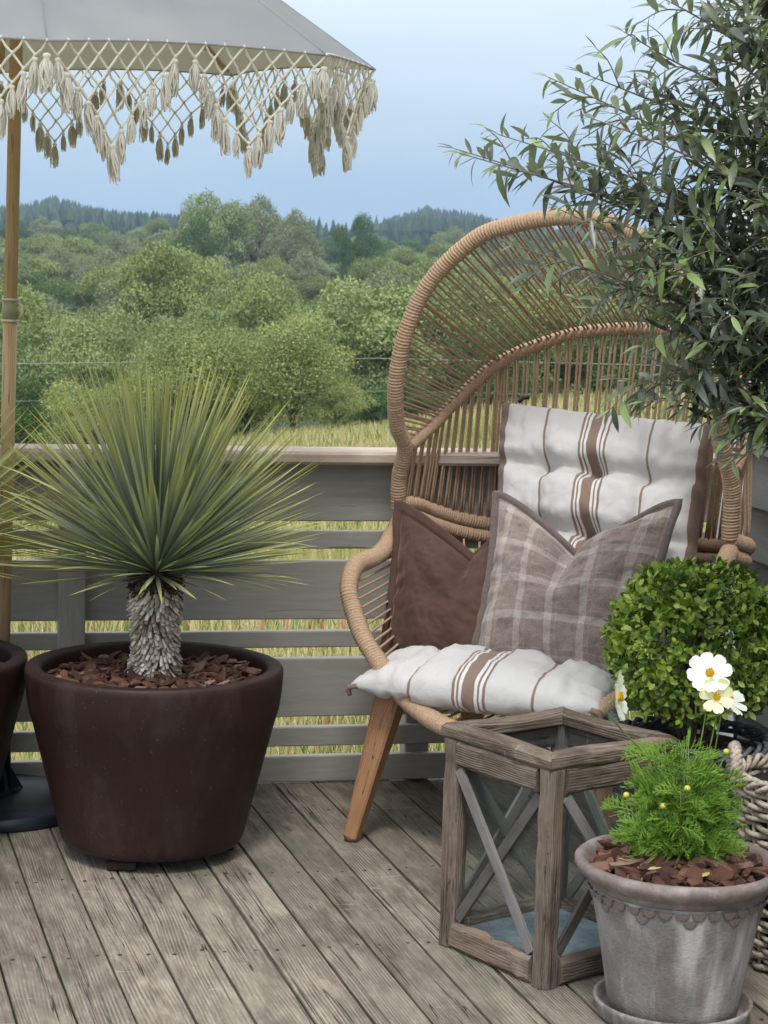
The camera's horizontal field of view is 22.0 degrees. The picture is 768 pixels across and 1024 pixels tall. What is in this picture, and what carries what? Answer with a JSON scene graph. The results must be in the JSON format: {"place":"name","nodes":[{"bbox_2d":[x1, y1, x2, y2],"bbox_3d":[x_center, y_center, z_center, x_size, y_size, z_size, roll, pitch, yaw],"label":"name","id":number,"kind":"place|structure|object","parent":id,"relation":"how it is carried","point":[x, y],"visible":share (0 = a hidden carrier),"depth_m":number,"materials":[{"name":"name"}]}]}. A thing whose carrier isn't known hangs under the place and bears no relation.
{"place":"outdoors","nodes":[
{"label":"outdoors","id":0,"kind":"place"},
{"bbox_2d":[10,246,711,760],"bbox_3d":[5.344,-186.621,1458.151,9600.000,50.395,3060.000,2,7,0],"label":"ground","id":1,"kind":"structure","parent":0,"point":[310,426],"depth_m":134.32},
{"bbox_2d":[0,239,25,270],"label":"broadleaf tree","id":2,"kind":"object","parent":1,"relation":"on","point":[2,251],"visible":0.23,"depth_m":342.77,"materials":[{"name":"green plant"}]},
{"bbox_2d":[0,259,33,299],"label":"broadleaf tree","id":3,"kind":"object","parent":1,"relation":"on","point":[2,271],"visible":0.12,"depth_m":200.33,"materials":[{"name":"green plant"}]},
{"bbox_2d":[0,219,34,251],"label":"broadleaf tree","id":4,"kind":"object","parent":1,"relation":"on","point":[21,229],"visible":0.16,"depth_m":479.69,"materials":[{"name":"green plant"}]},
{"bbox_2d":[0,278,50,430],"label":"broadleaf tree","id":5,"kind":"object","parent":1,"relation":"on","point":[27,300],"visible":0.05,"depth_m":89.00,"materials":[{"name":"green plant"}]},
{"bbox_2d":[0,375,61,443],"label":"broadleaf tree","id":6,"kind":"object","parent":1,"relation":"on","point":[22,406],"visible":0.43,"depth_m":65.31,"materials":[{"name":"green plant"}]},
{"bbox_2d":[18,271,66,311],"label":"broadleaf tree","id":7,"kind":"object","parent":1,"relation":"on","point":[36,284],"visible":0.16,"depth_m":204.73,"materials":[{"name":"green plant"}]},
{"bbox_2d":[21,216,64,248],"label":"broadleaf tree","id":8,"kind":"object","parent":1,"relation":"on","point":[41,229],"visible":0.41,"depth_m":481.98,"materials":[{"name":"green plant"}]},
{"bbox_2d":[18,232,69,269],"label":"broadleaf tree","id":9,"kind":"object","parent":1,"relation":"on","point":[34,247],"visible":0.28,"depth_m":352.40,"materials":[{"name":"green plant"}]},
{"bbox_2d":[0,312,89,443],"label":"broadleaf tree","id":10,"kind":"object","parent":1,"relation":"on","point":[43,338],"visible":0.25,"depth_m":82.87,"materials":[{"name":"green plant"}]},
{"bbox_2d":[18,254,72,306],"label":"broadleaf tree","id":11,"kind":"object","parent":1,"relation":"on","point":[45,267],"visible":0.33,"depth_m":255.57,"materials":[{"name":"green plant"}]},
{"bbox_2d":[18,291,80,334],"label":"broadleaf tree","id":12,"kind":"object","parent":1,"relation":"on","point":[49,301],"visible":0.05,"depth_m":148.71,"materials":[{"name":"green plant"}]},
{"bbox_2d":[19,304,93,367],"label":"broadleaf tree","id":13,"kind":"object","parent":1,"relation":"on","point":[48,313],"visible":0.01,"depth_m":116.31,"materials":[{"name":"green plant"}]},
{"bbox_2d":[36,244,82,307],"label":"broadleaf tree","id":14,"kind":"object","parent":1,"relation":"on","point":[65,259],"visible":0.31,"depth_m":267.82,"materials":[{"name":"green plant"}]},
{"bbox_2d":[51,234,108,279],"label":"broadleaf tree","id":15,"kind":"object","parent":1,"relation":"on","point":[77,245],"visible":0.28,"depth_m":336.32,"materials":[{"name":"green plant"}]},
{"bbox_2d":[61,274,109,316],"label":"broadleaf tree","id":16,"kind":"object","parent":1,"relation":"on","point":[89,298],"visible":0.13,"depth_m":200.44,"materials":[{"name":"green plant"}]},
{"bbox_2d":[29,374,145,443],"bbox_3d":[-9.373,-2.710,62.181,3.678,3.226,3.753,-3,8,-31],"label":"broadleaf tree","id":17,"kind":"object","parent":1,"relation":"on","point":[77,399],"visible":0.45,"depth_m":61.79,"materials":[{"name":"green plant"}]},
{"bbox_2d":[78,220,109,256],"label":"broadleaf tree","id":18,"kind":"object","parent":1,"relation":"on","point":[94,236],"visible":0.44,"depth_m":485.60,"materials":[{"name":"green plant"}]},
{"bbox_2d":[67,246,124,288],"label":"broadleaf tree","id":19,"kind":"object","parent":1,"relation":"on","point":[105,260],"visible":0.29,"depth_m":258.47,"materials":[{"name":"green plant"}]},
{"bbox_2d":[39,302,154,443],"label":"broadleaf tree","id":20,"kind":"object","parent":1,"relation":"on","point":[101,350],"visible":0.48,"depth_m":73.36,"materials":[{"name":"green plant"}]},
{"bbox_2d":[73,264,128,341],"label":"broadleaf tree","id":21,"kind":"object","parent":1,"relation":"on","point":[91,280],"visible":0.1,"depth_m":161.02,"materials":[{"name":"green plant"}]},
{"bbox_2d":[72,329,163,434],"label":"broadleaf tree","id":22,"kind":"object","parent":1,"relation":"on","point":[149,343],"depth_m":112.59,"materials":[{"name":"green plant"}]},
{"bbox_2d":[97,230,141,265],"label":"broadleaf tree","id":23,"kind":"object","parent":1,"relation":"on","point":[112,244],"visible":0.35,"depth_m":353.53,"materials":[{"name":"green plant"}]},
{"bbox_2d":[117,225,158,251],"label":"broadleaf tree","id":24,"kind":"object","parent":1,"relation":"on","point":[145,232],"visible":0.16,"depth_m":488.85,"materials":[{"name":"green plant"}]},
{"bbox_2d":[90,271,189,331],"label":"broadleaf tree","id":25,"kind":"object","parent":1,"relation":"on","point":[102,307],"visible":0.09,"depth_m":152.96,"materials":[{"name":"green plant"}]},
{"bbox_2d":[125,229,172,256],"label":"broadleaf tree","id":26,"kind":"object","parent":1,"relation":"on","point":[148,239],"visible":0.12,"depth_m":349.79,"materials":[{"name":"green plant"}]},
{"bbox_2d":[143,217,171,248],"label":"broadleaf tree","id":27,"kind":"object","parent":1,"relation":"on","point":[157,224],"visible":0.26,"depth_m":487.80,"materials":[{"name":"green plant"}]},
{"bbox_2d":[109,236,234,343],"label":"broadleaf tree","id":28,"kind":"object","parent":1,"relation":"on","point":[141,293],"visible":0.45,"depth_m":133.18,"materials":[{"name":"green plant"}]},
{"bbox_2d":[162,206,205,256],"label":"broadleaf tree","id":29,"kind":"object","parent":1,"relation":"on","point":[176,232],"visible":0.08,"depth_m":302.81,"materials":[{"name":"green plant"}]},
{"bbox_2d":[144,301,228,375],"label":"broadleaf tree","id":30,"kind":"object","parent":1,"relation":"on","point":[194,310],"visible":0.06,"depth_m":118.44,"materials":[{"name":"green plant"}]},
{"bbox_2d":[113,310,264,428],"bbox_3d":[-5.878,-3.770,60.823,4.576,4.794,4.670,6,8,32],"label":"broadleaf tree","id":31,"kind":"object","parent":1,"relation":"on","point":[197,349],"visible":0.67,"depth_m":60.38,"materials":[{"name":"green plant"}]},
{"bbox_2d":[133,341,257,443],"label":"broadleaf tree","id":32,"kind":"object","parent":1,"relation":"on","point":[177,400],"depth_m":86.15,"materials":[{"name":"green plant"}]},
{"bbox_2d":[171,214,225,286],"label":"broadleaf tree","id":33,"kind":"object","parent":1,"relation":"on","point":[199,226],"visible":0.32,"depth_m":276.67,"materials":[{"name":"green plant"}]},
{"bbox_2d":[176,262,257,299],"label":"broadleaf tree","id":34,"kind":"object","parent":1,"relation":"on","point":[237,271],"visible":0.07,"depth_m":197.14,"materials":[{"name":"green plant"}]},
{"bbox_2d":[175,188,259,270],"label":"broadleaf tree","id":35,"kind":"object","parent":1,"relation":"on","point":[228,233],"visible":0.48,"depth_m":295.32,"materials":[{"name":"green plant"}]},
{"bbox_2d":[196,254,265,289],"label":"broadleaf tree","id":36,"kind":"object","parent":1,"relation":"on","point":[226,262],"visible":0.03,"depth_m":255.71,"materials":[{"name":"green plant"}]},
{"bbox_2d":[10,619,459,758],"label":"dock seed heads","id":37,"kind":"object","parent":1,"relation":"on","point":[309,626],"visible":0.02,"depth_m":12.32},
{"bbox_2d":[204,345,288,439],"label":"broadleaf tree","id":38,"kind":"object","parent":1,"relation":"on","point":[253,428],"visible":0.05,"depth_m":88.38,"materials":[{"name":"green plant"}]},
{"bbox_2d":[210,323,307,437],"bbox_3d":[-4.401,-3.834,62.906,4.130,4.309,4.182,5,8,26],"label":"broadleaf tree","id":39,"kind":"object","parent":1,"relation":"on","point":[246,417],"visible":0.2,"depth_m":62.70,"materials":[{"name":"green plant"}]},
{"bbox_2d":[232,193,288,268],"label":"broadleaf tree","id":40,"kind":"object","parent":1,"relation":"on","point":[264,224],"visible":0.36,"depth_m":305.36,"materials":[{"name":"green plant"}]},
{"bbox_2d":[220,270,307,335],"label":"broadleaf tree","id":41,"kind":"object","parent":1,"relation":"on","point":[266,281],"visible":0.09,"depth_m":152.19,"materials":[{"name":"green plant"}]},
{"bbox_2d":[215,281,316,429],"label":"broadleaf tree","id":42,"kind":"object","parent":1,"relation":"on","point":[246,315],"visible":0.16,"depth_m":110.88,"materials":[{"name":"green plant"}]},
{"bbox_2d":[244,256,296,291],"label":"broadleaf tree","id":43,"kind":"object","parent":1,"relation":"on","point":[270,265],"visible":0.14,"depth_m":257.32,"materials":[{"name":"green plant"}]},
{"bbox_2d":[259,208,325,292],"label":"broadleaf tree","id":44,"kind":"object","parent":1,"relation":"on","point":[296,248],"visible":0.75,"depth_m":296.02,"materials":[{"name":"green plant"}]},
{"bbox_2d":[228,307,364,431],"bbox_3d":[-2.612,-4.005,60.010,4.192,4.456,4.141,-1,7,-21],"label":"broadleaf tree","id":45,"kind":"object","parent":1,"relation":"on","point":[287,357],"visible":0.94,"depth_m":59.16,"materials":[{"name":"green plant"}]},
{"bbox_2d":[293,274,332,315],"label":"broadleaf tree","id":46,"kind":"object","parent":1,"relation":"on","point":[317,284],"visible":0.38,"depth_m":261.92,"materials":[{"name":"green plant"}]},
{"bbox_2d":[297,254,335,291],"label":"broadleaf tree","id":47,"kind":"object","parent":1,"relation":"on","point":[325,268],"visible":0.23,"depth_m":349.68,"materials":[{"name":"green plant"}]},
{"bbox_2d":[301,296,358,427],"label":"broadleaf tree","id":48,"kind":"object","parent":1,"relation":"on","point":[322,304],"visible":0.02,"depth_m":113.23,"materials":[{"name":"green plant"}]},
{"bbox_2d":[0,358,659,365],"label":"power cable","id":49,"kind":"object","parent":1,"relation":"on","point":[314,359],"visible":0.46,"depth_m":65.49,"materials":[{"name":"metal"}]},
{"bbox_2d":[303,283,360,314],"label":"broadleaf tree","id":50,"kind":"object","parent":1,"relation":"on","point":[317,298],"visible":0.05,"depth_m":195.13,"materials":[{"name":"green plant"}]},
{"bbox_2d":[318,235,355,271],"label":"broadleaf tree","id":51,"kind":"object","parent":1,"relation":"on","point":[332,253],"visible":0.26,"depth_m":445.86,"materials":[{"name":"green plant"}]},
{"bbox_2d":[308,338,371,429],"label":"broadleaf tree","id":52,"kind":"object","parent":1,"relation":"on","point":[324,424],"visible":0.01,"depth_m":95.23,"materials":[{"name":"green plant"}]},
{"bbox_2d":[304,368,379,427],"bbox_3d":[-1.350,-3.180,59.112,2.311,2.358,2.265,6,8,30],"label":"broadleaf tree","id":53,"kind":"object","parent":1,"relation":"on","point":[337,401],"visible":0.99,"depth_m":58.81,"materials":[{"name":"green plant"}]},
{"bbox_2d":[330,211,382,280],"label":"broadleaf tree","id":54,"kind":"object","parent":1,"relation":"on","point":[362,246],"visible":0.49,"depth_m":325.89,"materials":[{"name":"green plant"}]},
{"bbox_2d":[0,195,726,257],"bbox_3d":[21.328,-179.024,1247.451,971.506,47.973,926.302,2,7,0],"label":"conifer forest","id":55,"kind":"object","parent":1,"relation":"on","point":[424,224],"visible":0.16,"depth_m":820.53,"materials":[{"name":"plant"}]},
{"bbox_2d":[345,384,387,425],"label":"broadleaf tree","id":56,"kind":"object","parent":1,"relation":"on","point":[364,414],"visible":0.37,"depth_m":65.64,"materials":[{"name":"green plant"}]},
{"bbox_2d":[293,273,450,425],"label":"broadleaf tree","id":57,"kind":"object","parent":1,"relation":"on","point":[373,332],"visible":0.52,"depth_m":76.55,"materials":[{"name":"green plant"}]},
{"bbox_2d":[342,255,407,289],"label":"broadleaf tree","id":58,"kind":"object","parent":1,"relation":"on","point":[366,267],"visible":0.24,"depth_m":259.34,"materials":[{"name":"green plant"}]},
{"bbox_2d":[358,238,399,279],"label":"broadleaf tree","id":59,"kind":"object","parent":1,"relation":"on","point":[387,244],"visible":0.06,"depth_m":364.82,"materials":[{"name":"green plant"}]},
{"bbox_2d":[352,265,435,311],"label":"broadleaf tree","id":60,"kind":"object","parent":1,"relation":"on","point":[376,279],"visible":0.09,"depth_m":193.76,"materials":[{"name":"green plant"}]},
{"bbox_2d":[371,245,429,281],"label":"broadleaf tree","id":61,"kind":"object","parent":1,"relation":"on","point":[402,254],"visible":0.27,"depth_m":338.69,"materials":[{"name":"green plant"}]},
{"bbox_2d":[397,239,428,264],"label":"broadleaf tree","id":62,"kind":"object","parent":1,"relation":"on","point":[412,244],"visible":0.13,"depth_m":466.51,"materials":[{"name":"green plant"}]},
{"bbox_2d":[374,379,452,419],"bbox_3d":[0.956,-3.350,64.008,2.456,1.888,2.695,-2,8,-27],"label":"broadleaf tree","id":63,"kind":"object","parent":1,"relation":"on","point":[384,414],"visible":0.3,"depth_m":63.65,"materials":[{"name":"green plant"}]},
{"bbox_2d":[393,259,445,281],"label":"broadleaf tree","id":64,"kind":"object","parent":1,"relation":"on","point":[415,271],"visible":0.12,"depth_m":261.11,"materials":[{"name":"green plant"}]},
{"bbox_2d":[413,242,474,273],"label":"broadleaf tree","id":65,"kind":"object","parent":1,"relation":"on","point":[438,252],"visible":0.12,"depth_m":359.65,"materials":[{"name":"green plant"}]},
{"bbox_2d":[370,268,529,411],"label":"broadleaf tree","id":66,"kind":"object","parent":1,"relation":"on","point":[436,330],"visible":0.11,"depth_m":80.92,"materials":[{"name":"green plant"}]},
{"bbox_2d":[425,225,479,251],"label":"broadleaf tree","id":67,"kind":"object","parent":1,"relation":"on","point":[456,232],"visible":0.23,"depth_m":438.85,"materials":[{"name":"green plant"}]},
{"bbox_2d":[421,254,491,280],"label":"broadleaf tree","id":68,"kind":"object","parent":1,"relation":"on","point":[473,260],"visible":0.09,"depth_m":273.45,"materials":[{"name":"green plant"}]},
{"bbox_2d":[467,282,527,317],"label":"broadleaf tree","id":69,"kind":"object","parent":1,"relation":"on","point":[500,288],"visible":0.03,"depth_m":158.34,"materials":[{"name":"green plant"}]},
{"bbox_2d":[441,311,557,408],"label":"broadleaf tree","id":70,"kind":"object","parent":1,"relation":"on","point":[450,340],"visible":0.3,"depth_m":69.10,"materials":[{"name":"green plant"}]},
{"bbox_2d":[476,266,524,286],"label":"broadleaf tree","id":71,"kind":"object","parent":1,"relation":"on","point":[486,274],"visible":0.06,"depth_m":255.58,"materials":[{"name":"green plant"}]},
{"bbox_2d":[490,236,540,279],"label":"broadleaf tree","id":72,"kind":"object","parent":1,"relation":"on","point":[495,267],"visible":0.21,"depth_m":326.20,"materials":[{"name":"green plant"}]},
{"bbox_2d":[505,232,547,272],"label":"broadleaf tree","id":73,"kind":"object","parent":1,"relation":"on","point":[542,245],"visible":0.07,"depth_m":434.59,"materials":[{"name":"green plant"}]},
{"bbox_2d":[497,270,566,319],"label":"broadleaf tree","id":74,"kind":"object","parent":1,"relation":"on","point":[522,283],"visible":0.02,"depth_m":187.72,"materials":[{"name":"green plant"}]},
{"bbox_2d":[453,278,619,403],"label":"broadleaf tree","id":75,"kind":"object","parent":1,"relation":"on","point":[563,356],"visible":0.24,"depth_m":78.25,"materials":[{"name":"green plant"}]},
{"bbox_2d":[511,259,566,285],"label":"broadleaf tree","id":76,"kind":"object","parent":1,"relation":"on","point":[538,273],"visible":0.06,"depth_m":264.55,"materials":[{"name":"green plant"}]},
{"bbox_2d":[552,250,607,288],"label":"broadleaf tree","id":77,"kind":"object","parent":1,"relation":"on","point":[585,256],"visible":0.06,"depth_m":265.09,"materials":[{"name":"green plant"}]},
{"bbox_2d":[563,308,690,393],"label":"broadleaf tree","id":78,"kind":"object","parent":1,"relation":"on","point":[595,356],"visible":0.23,"depth_m":74.97,"materials":[{"name":"green plant"}]},
{"bbox_2d":[0,0,762,231],"label":"sky","id":79,"kind":"structure","parent":0,"point":[443,67],"materials":[{"name":"blue"}]},
{"bbox_2d":[0,777,767,1023],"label":"deck","id":80,"kind":"structure","parent":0,"point":[293,906],"depth_m":4.25,"materials":[{"name":"wood"}]},
{"bbox_2d":[0,640,27,779],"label":"planter","id":81,"kind":"object","parent":80,"relation":"on","point":[14,658],"visible":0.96,"depth_m":4.74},
{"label":"bark mulch","id":82,"kind":"object","parent":81,"relation":"in","visible":0},
{"bbox_2d":[0,374,64,582],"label":"yucca plant","id":83,"kind":"object","parent":82,"relation":"on","point":[4,470],"visible":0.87,"depth_m":4.78,"materials":[{"name":"green plant"}]},
{"bbox_2d":[24,641,282,870],"bbox_3d":[-0.556,0.592,4.779,0.617,0.460,0.617,2,7,0],"label":"planter","id":84,"kind":"object","parent":80,"relation":"on","point":[134,776],"visible":0.94,"depth_m":4.55,"materials":[{"name":"ceramic"}]},
{"bbox_2d":[46,651,260,687],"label":"bark mulch","id":85,"kind":"object","parent":84,"relation":"in","point":[205,669],"visible":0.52,"depth_m":4.75,"materials":[{"name":"wood"}]},
{"bbox_2d":[0,343,332,678],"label":"yucca plant","id":86,"kind":"object","parent":85,"relation":"on","point":[171,510],"visible":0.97,"depth_m":4.63,"materials":[{"name":"green plant"}]},
{"bbox_2d":[0,0,377,832],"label":"umbrella","id":87,"kind":"object","parent":80,"relation":"on","point":[44,42],"visible":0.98,"depth_m":4.54,"materials":[{"name":"fabric"}]},
{"bbox_2d":[0,444,715,782],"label":"fence","id":88,"kind":"object","parent":80,"relation":"attached to","point":[353,484],"visible":0.26,"depth_m":5.39,"materials":[{"name":"grey paint"}]},
{"bbox_2d":[339,208,755,842],"bbox_3d":[0.422,0.033,5.004,0.988,1.581,0.985,5,7,25],"label":"egg chair","id":89,"kind":"object","parent":80,"relation":"on","point":[735,542],"visible":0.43,"depth_m":5.15,"materials":[{"name":"beige wicker"}]},
{"bbox_2d":[345,643,615,718],"bbox_3d":[0.320,0.390,4.886,0.668,0.160,0.562,5,8,26],"label":"seat cushion","id":90,"kind":"object","parent":89,"relation":"on","point":[478,679],"visible":0.59,"depth_m":4.67,"materials":[{"name":"fabric"}]},
{"bbox_2d":[379,499,489,655],"bbox_3d":[0.181,0.212,5.052,0.436,0.445,0.263,4,7,20],"label":"velvet pillow","id":91,"kind":"object","parent":90,"relation":"on","point":[436,583],"visible":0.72,"depth_m":5.01,"materials":[{"name":"fabric"}]},
{"bbox_2d":[471,490,682,676],"bbox_3d":[0.445,0.189,4.867,0.504,0.464,0.278,5,7,24],"label":"plaid pillow","id":92,"kind":"object","parent":90,"relation":"on","point":[550,591],"visible":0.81,"depth_m":4.80,"materials":[{"name":"fabric"}]},
{"bbox_2d":[498,396,710,690],"bbox_3d":[0.521,0.075,5.106,0.641,0.711,0.349,5,8,28],"label":"back cushion","id":93,"kind":"object","parent":90,"relation":"on","point":[576,480],"visible":0.44,"depth_m":5.08,"materials":[{"name":"fabric"}]},
{"bbox_2d":[438,706,677,989],"bbox_3d":[0.355,0.687,4.135,0.350,0.479,0.349,-4,9,-37],"label":"lantern","id":94,"kind":"object","parent":80,"relation":"on","point":[545,936],"visible":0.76,"depth_m":4.07,"materials":[{"name":"brown wood"}]},
{"bbox_2d":[593,978,752,1023],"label":"saucer","id":95,"kind":"object","parent":80,"relation":"on","point":[613,1016],"visible":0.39,"depth_m":3.75,"materials":[{"name":"ceramic"}]},
{"bbox_2d":[575,834,767,1023],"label":"clay pot","id":96,"kind":"object","parent":95,"relation":"on","point":[676,954],"visible":0.7,"depth_m":3.67,"materials":[{"name":"ceramic"}]},
{"bbox_2d":[588,835,767,886],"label":"bark mulch","id":97,"kind":"object","parent":96,"relation":"in","point":[733,870],"visible":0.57,"depth_m":3.70,"materials":[{"name":"wood"}]},
{"bbox_2d":[600,652,748,867],"bbox_3d":[0.553,0.479,3.749,0.282,0.421,0.271,2,7,0],"label":"cosmos plant","id":98,"kind":"object","parent":97,"relation":"on","point":[685,819],"visible":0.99,"depth_m":3.73,"materials":[{"name":"green plant"}]},
{"bbox_2d":[606,710,767,837],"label":"dark basket","id":99,"kind":"object","parent":80,"relation":"on","point":[760,735],"visible":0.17,"depth_m":4.54,"materials":[{"name":"wicker"}]},
{"bbox_2d":[599,555,767,749],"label":"box plant","id":100,"kind":"object","parent":99,"relation":"in","point":[720,608],"visible":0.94,"depth_m":4.35,"materials":[{"name":"green plant"}]},
{"bbox_2d":[666,732,753,755],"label":"bark mulch","id":101,"kind":"object","parent":99,"relation":"in","point":[719,742],"visible":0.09,"depth_m":4.54,"materials":[{"name":"wood"}]},
{"bbox_2d":[704,0,767,743],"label":"house","id":102,"kind":"structure","parent":80,"relation":"on","point":[759,528],"depth_m":5.36,"materials":[{"name":"grey paint"}]},
{"bbox_2d":[725,740,767,970],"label":"willow basket","id":103,"kind":"object","parent":80,"relation":"on","point":[754,797],"visible":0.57,"depth_m":4.04,"materials":[{"name":"wicker"}]},
{"bbox_2d":[437,0,767,479],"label":"olive tree","id":104,"kind":"object","parent":103,"relation":"on","point":[745,306],"visible":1,"depth_m":3.90,"materials":[{"name":"green plant"}]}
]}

